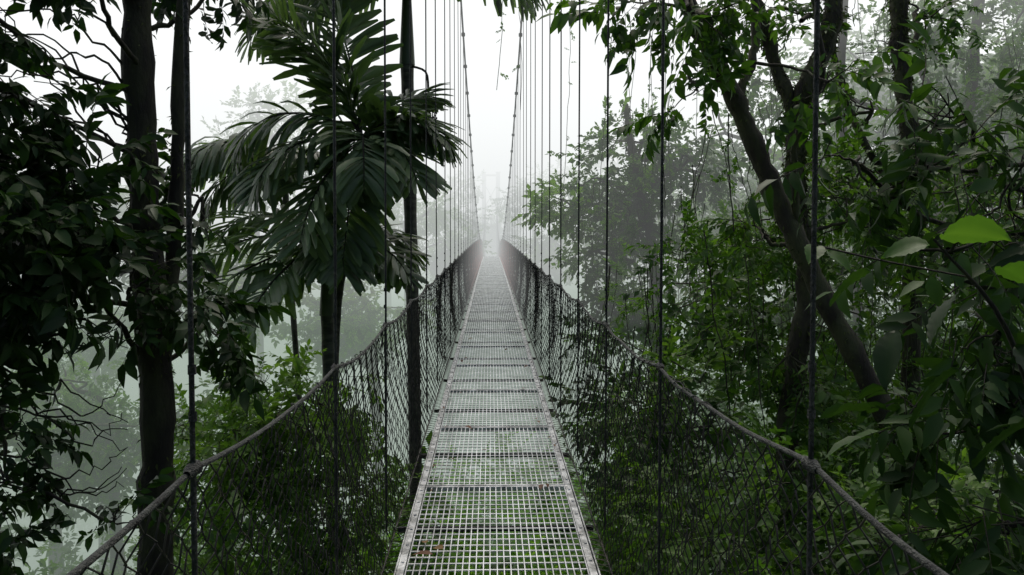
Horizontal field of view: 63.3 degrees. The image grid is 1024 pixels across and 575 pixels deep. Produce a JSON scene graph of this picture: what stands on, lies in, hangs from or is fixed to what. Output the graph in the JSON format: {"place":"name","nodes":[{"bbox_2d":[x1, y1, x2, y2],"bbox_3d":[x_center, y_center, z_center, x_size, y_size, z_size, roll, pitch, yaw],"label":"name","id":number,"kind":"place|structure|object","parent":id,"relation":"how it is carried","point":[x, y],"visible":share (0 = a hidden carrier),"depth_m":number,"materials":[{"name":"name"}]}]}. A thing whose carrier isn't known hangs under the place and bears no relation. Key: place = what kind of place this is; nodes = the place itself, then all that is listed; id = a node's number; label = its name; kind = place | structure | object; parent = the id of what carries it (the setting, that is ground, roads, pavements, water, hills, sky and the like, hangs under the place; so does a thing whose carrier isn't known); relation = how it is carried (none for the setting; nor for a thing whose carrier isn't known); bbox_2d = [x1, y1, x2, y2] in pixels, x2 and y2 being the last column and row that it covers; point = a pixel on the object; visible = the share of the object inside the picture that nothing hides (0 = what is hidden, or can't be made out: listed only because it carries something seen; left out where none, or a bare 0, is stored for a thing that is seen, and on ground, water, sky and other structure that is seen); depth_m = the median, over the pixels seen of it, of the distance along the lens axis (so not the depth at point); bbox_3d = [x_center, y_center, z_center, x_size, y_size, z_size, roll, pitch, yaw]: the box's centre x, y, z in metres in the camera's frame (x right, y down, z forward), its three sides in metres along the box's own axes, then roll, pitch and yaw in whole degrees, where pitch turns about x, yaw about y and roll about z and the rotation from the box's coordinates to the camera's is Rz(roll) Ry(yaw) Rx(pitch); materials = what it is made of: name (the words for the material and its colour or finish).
{"place":"outdoors","nodes":[
{"label":"outdoors","id":0,"kind":"place"},
{"bbox_2d":[0,0,1022,249],"label":"sky","id":1,"kind":"structure","parent":0,"point":[214,74],"materials":[{"name":"white"}]},
{"bbox_2d":[0,124,1023,574],"bbox_3d":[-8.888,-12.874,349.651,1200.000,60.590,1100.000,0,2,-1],"label":"ground","id":2,"kind":"structure","parent":0,"point":[134,392],"depth_m":99.03,"materials":[{"name":"grey"}]},
{"bbox_2d":[0,285,134,574],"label":"misty tree","id":3,"kind":"object","parent":2,"relation":"on","point":[52,557],"visible":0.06,"depth_m":28.27,"materials":[{"name":"green plant"}]},
{"bbox_2d":[8,287,133,573],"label":"misty tree","id":4,"kind":"object","parent":2,"relation":"on","point":[89,354],"visible":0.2,"depth_m":35.53,"materials":[{"name":"green plant"}]},
{"bbox_2d":[0,346,228,574],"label":"misty tree","id":5,"kind":"object","parent":2,"relation":"on","point":[131,459],"visible":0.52,"depth_m":24.81,"materials":[{"name":"green plant"}]},
{"bbox_2d":[75,182,196,468],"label":"misty tree","id":6,"kind":"object","parent":2,"relation":"on","point":[122,209],"visible":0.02,"depth_m":50.26,"materials":[{"name":"green plant"}]},
{"bbox_2d":[0,0,302,574],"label":"rainforest tree","id":7,"kind":"object","parent":2,"relation":"on","point":[59,249],"visible":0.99,"depth_m":6.15,"materials":[{"name":"green plant"}]},
{"bbox_2d":[107,213,319,555],"bbox_3d":[-10.265,7.378,29.892,6.447,20.524,8.732,0,2,-1],"label":"misty tree","id":8,"kind":"object","parent":2,"relation":"on","point":[239,285],"visible":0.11,"depth_m":29.25,"materials":[{"name":"green plant"}]},
{"bbox_2d":[159,133,328,542],"bbox_3d":[-4.271,4.753,13.971,3.204,14.599,2.186,0,2,-1],"label":"palm tree","id":9,"kind":"object","parent":2,"relation":"on","point":[208,159],"visible":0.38,"depth_m":13.29,"materials":[{"name":"green plant"}]},
{"bbox_2d":[197,80,326,555],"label":"misty tree","id":10,"kind":"object","parent":2,"relation":"on","point":[257,117],"visible":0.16,"depth_m":43.47,"materials":[{"name":"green plant"}]},
{"bbox_2d":[108,332,453,574],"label":"understorey shrubs","id":11,"kind":"object","parent":2,"relation":"on","point":[238,428],"visible":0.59,"depth_m":9.60,"materials":[{"name":"green plant"}]},
{"bbox_2d":[180,204,431,574],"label":"palm tree","id":12,"kind":"object","parent":2,"relation":"on","point":[290,284],"visible":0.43,"depth_m":12.28,"materials":[{"name":"green plant"}]},
{"bbox_2d":[220,0,470,394],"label":"palm tree","id":13,"kind":"object","parent":2,"relation":"on","point":[359,186],"visible":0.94,"depth_m":11.73,"materials":[{"name":"green plant"}]},
{"bbox_2d":[272,277,436,571],"bbox_3d":[-6.286,8.459,33.876,6.459,19.093,6.896,-2,3,-40],"label":"misty tree","id":14,"kind":"object","parent":2,"relation":"on","point":[359,332],"visible":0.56,"depth_m":32.06,"materials":[{"name":"green plant"}]},
{"bbox_2d":[315,186,457,532],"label":"misty tree","id":15,"kind":"object","parent":2,"relation":"on","point":[390,319],"visible":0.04,"depth_m":79.99,"materials":[{"name":"green plant"}]},
{"bbox_2d":[234,0,551,574],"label":"palm tree","id":16,"kind":"object","parent":2,"relation":"on","point":[525,7],"visible":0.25,"depth_m":13.87,"materials":[{"name":"plant"}]},
{"bbox_2d":[380,187,472,567],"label":"misty tree","id":17,"kind":"object","parent":2,"relation":"on","point":[442,220],"visible":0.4,"depth_m":57.73,"materials":[{"name":"grey plant"}]},
{"bbox_2d":[402,169,492,446],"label":"misty tree","id":18,"kind":"object","parent":2,"relation":"on","point":[478,195],"visible":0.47,"depth_m":86.59,"materials":[{"name":"grey plant"}]},
{"bbox_2d":[420,224,497,503],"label":"misty tree","id":19,"kind":"object","parent":2,"relation":"on","point":[442,264],"visible":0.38,"depth_m":62.20,"materials":[{"name":"grey plant"}]},
{"bbox_2d":[460,228,495,255],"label":"misty tree","id":20,"kind":"object","parent":2,"relation":"on","point":[490,249],"visible":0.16,"depth_m":116.17,"materials":[{"name":"grey plant"}]},
{"bbox_2d":[457,206,528,255],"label":"misty tree","id":21,"kind":"object","parent":2,"relation":"on","point":[493,235],"visible":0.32,"depth_m":116.60,"materials":[{"name":"grey plant"}]},
{"bbox_2d":[325,432,665,574],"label":"undergrowth","id":22,"kind":"object","parent":2,"relation":"on","point":[534,566],"visible":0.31,"depth_m":17.56,"materials":[{"name":"green plant"}]},
{"bbox_2d":[486,231,522,255],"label":"misty tree","id":23,"kind":"object","parent":2,"relation":"on","point":[511,241],"visible":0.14,"depth_m":117.03,"materials":[{"name":"grey plant"}]},
{"bbox_2d":[66,0,948,574],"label":"suspension footbridge","id":24,"kind":"object","parent":2,"relation":"on","point":[492,292],"visible":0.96,"depth_m":4.81,"materials":[{"name":"metal"}]},
{"bbox_2d":[413,293,580,563],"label":"fallen leaves","id":25,"kind":"object","parent":24,"relation":"on","point":[540,486],"visible":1,"depth_m":5.41,"materials":[{"name":"brown plant"}]},
{"bbox_2d":[0,205,1023,574],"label":"valley canopy","id":26,"kind":"object","parent":2,"relation":"on","point":[68,555],"visible":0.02,"depth_m":27.82,"materials":[{"name":"green plant"}]},
{"bbox_2d":[485,157,587,460],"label":"misty tree","id":27,"kind":"object","parent":2,"relation":"on","point":[520,201],"visible":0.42,"depth_m":83.77,"materials":[{"name":"grey plant"}]},
{"bbox_2d":[511,217,580,502],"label":"misty tree","id":28,"kind":"object","parent":2,"relation":"on","point":[554,271],"visible":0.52,"depth_m":59.80,"materials":[{"name":"grey plant"}]},
{"bbox_2d":[531,165,640,466],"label":"misty tree","id":29,"kind":"object","parent":2,"relation":"on","point":[568,195],"visible":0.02,"depth_m":62.11,"materials":[{"name":"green plant"}]},
{"bbox_2d":[570,141,647,396],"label":"misty tree","id":30,"kind":"object","parent":2,"relation":"on","point":[602,165],"visible":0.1,"depth_m":78.51,"materials":[{"name":"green plant"}]},
{"bbox_2d":[510,90,754,495],"bbox_3d":[2.982,4.155,19.593,5.452,17.639,4.146,1,2,20],"label":"broadleaf tree","id":31,"kind":"object","parent":2,"relation":"on","point":[630,202],"visible":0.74,"depth_m":19.09,"materials":[{"name":"green plant"}]},
{"bbox_2d":[563,168,725,308],"bbox_3d":[6.202,4.759,36.708,7.859,19.628,8.607,1,2,23],"label":"misty tree","id":32,"kind":"object","parent":2,"relation":"on","point":[658,221],"visible":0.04,"depth_m":35.68,"materials":[{"name":"green plant"}]},
{"bbox_2d":[536,0,929,461],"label":"leaning tree","id":33,"kind":"object","parent":2,"relation":"on","point":[696,23],"visible":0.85,"depth_m":8.48,"materials":[{"name":"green plant"}]},
{"bbox_2d":[668,130,868,346],"bbox_3d":[11.627,2.385,34.579,9.199,19.315,9.298,1,3,33],"label":"misty tree","id":34,"kind":"object","parent":2,"relation":"on","point":[739,185],"visible":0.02,"depth_m":33.60,"materials":[{"name":"green plant"}]},
{"bbox_2d":[536,81,1023,574],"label":"slope thicket","id":35,"kind":"object","parent":2,"relation":"on","point":[762,334],"visible":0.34,"depth_m":11.68,"materials":[{"name":"green plant"}]},
{"bbox_2d":[582,305,1023,574],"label":"hillside shrubs","id":36,"kind":"object","parent":2,"relation":"on","point":[965,484],"visible":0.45,"depth_m":7.13,"materials":[{"name":"green plant"}]},
{"bbox_2d":[659,67,946,360],"bbox_3d":[9.220,0.969,26.661,9.939,16.439,6.417,0,2,-1],"label":"misty tree","id":37,"kind":"object","parent":2,"relation":"on","point":[753,184],"visible":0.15,"depth_m":25.60,"materials":[{"name":"green plant"}]},
{"bbox_2d":[681,0,932,573],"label":"mossy tree","id":38,"kind":"object","parent":2,"relation":"on","point":[788,388],"visible":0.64,"depth_m":10.03,"materials":[{"name":"green plant"}]},
{"bbox_2d":[723,0,1023,470],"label":"rainforest tree","id":39,"kind":"object","parent":2,"relation":"on","point":[971,87],"visible":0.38,"depth_m":18.30,"materials":[{"name":"green plant"}]},
{"bbox_2d":[744,19,1023,574],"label":"leaved bush","id":40,"kind":"object","parent":2,"relation":"on","point":[1001,387],"visible":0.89,"depth_m":4.32,"materials":[{"name":"green plant"}]},
{"bbox_2d":[782,0,1023,328],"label":"misty tree","id":41,"kind":"object","parent":2,"relation":"on","point":[859,50],"visible":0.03,"depth_m":30.10,"materials":[{"name":"green plant"}]},
{"bbox_2d":[806,0,1003,450],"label":"rainforest tree","id":42,"kind":"object","parent":2,"relation":"on","point":[898,11],"visible":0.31,"depth_m":12.04,"materials":[{"name":"green plant"}]},
{"bbox_2d":[802,0,1023,450],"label":"misty tree","id":43,"kind":"object","parent":2,"relation":"on","point":[959,75],"visible":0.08,"depth_m":22.62,"materials":[{"name":"green plant"}]},
{"bbox_2d":[804,214,1023,469],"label":"broad leaf plant","id":44,"kind":"object","parent":2,"relation":"on","point":[964,230],"visible":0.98,"depth_m":3.09,"materials":[{"name":"green plant"}]},
{"bbox_2d":[496,0,717,213],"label":"hanging lianas","id":45,"kind":"object","parent":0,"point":[626,72],"visible":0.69,"depth_m":17.45,"materials":[{"name":"green plant"}]}
]}

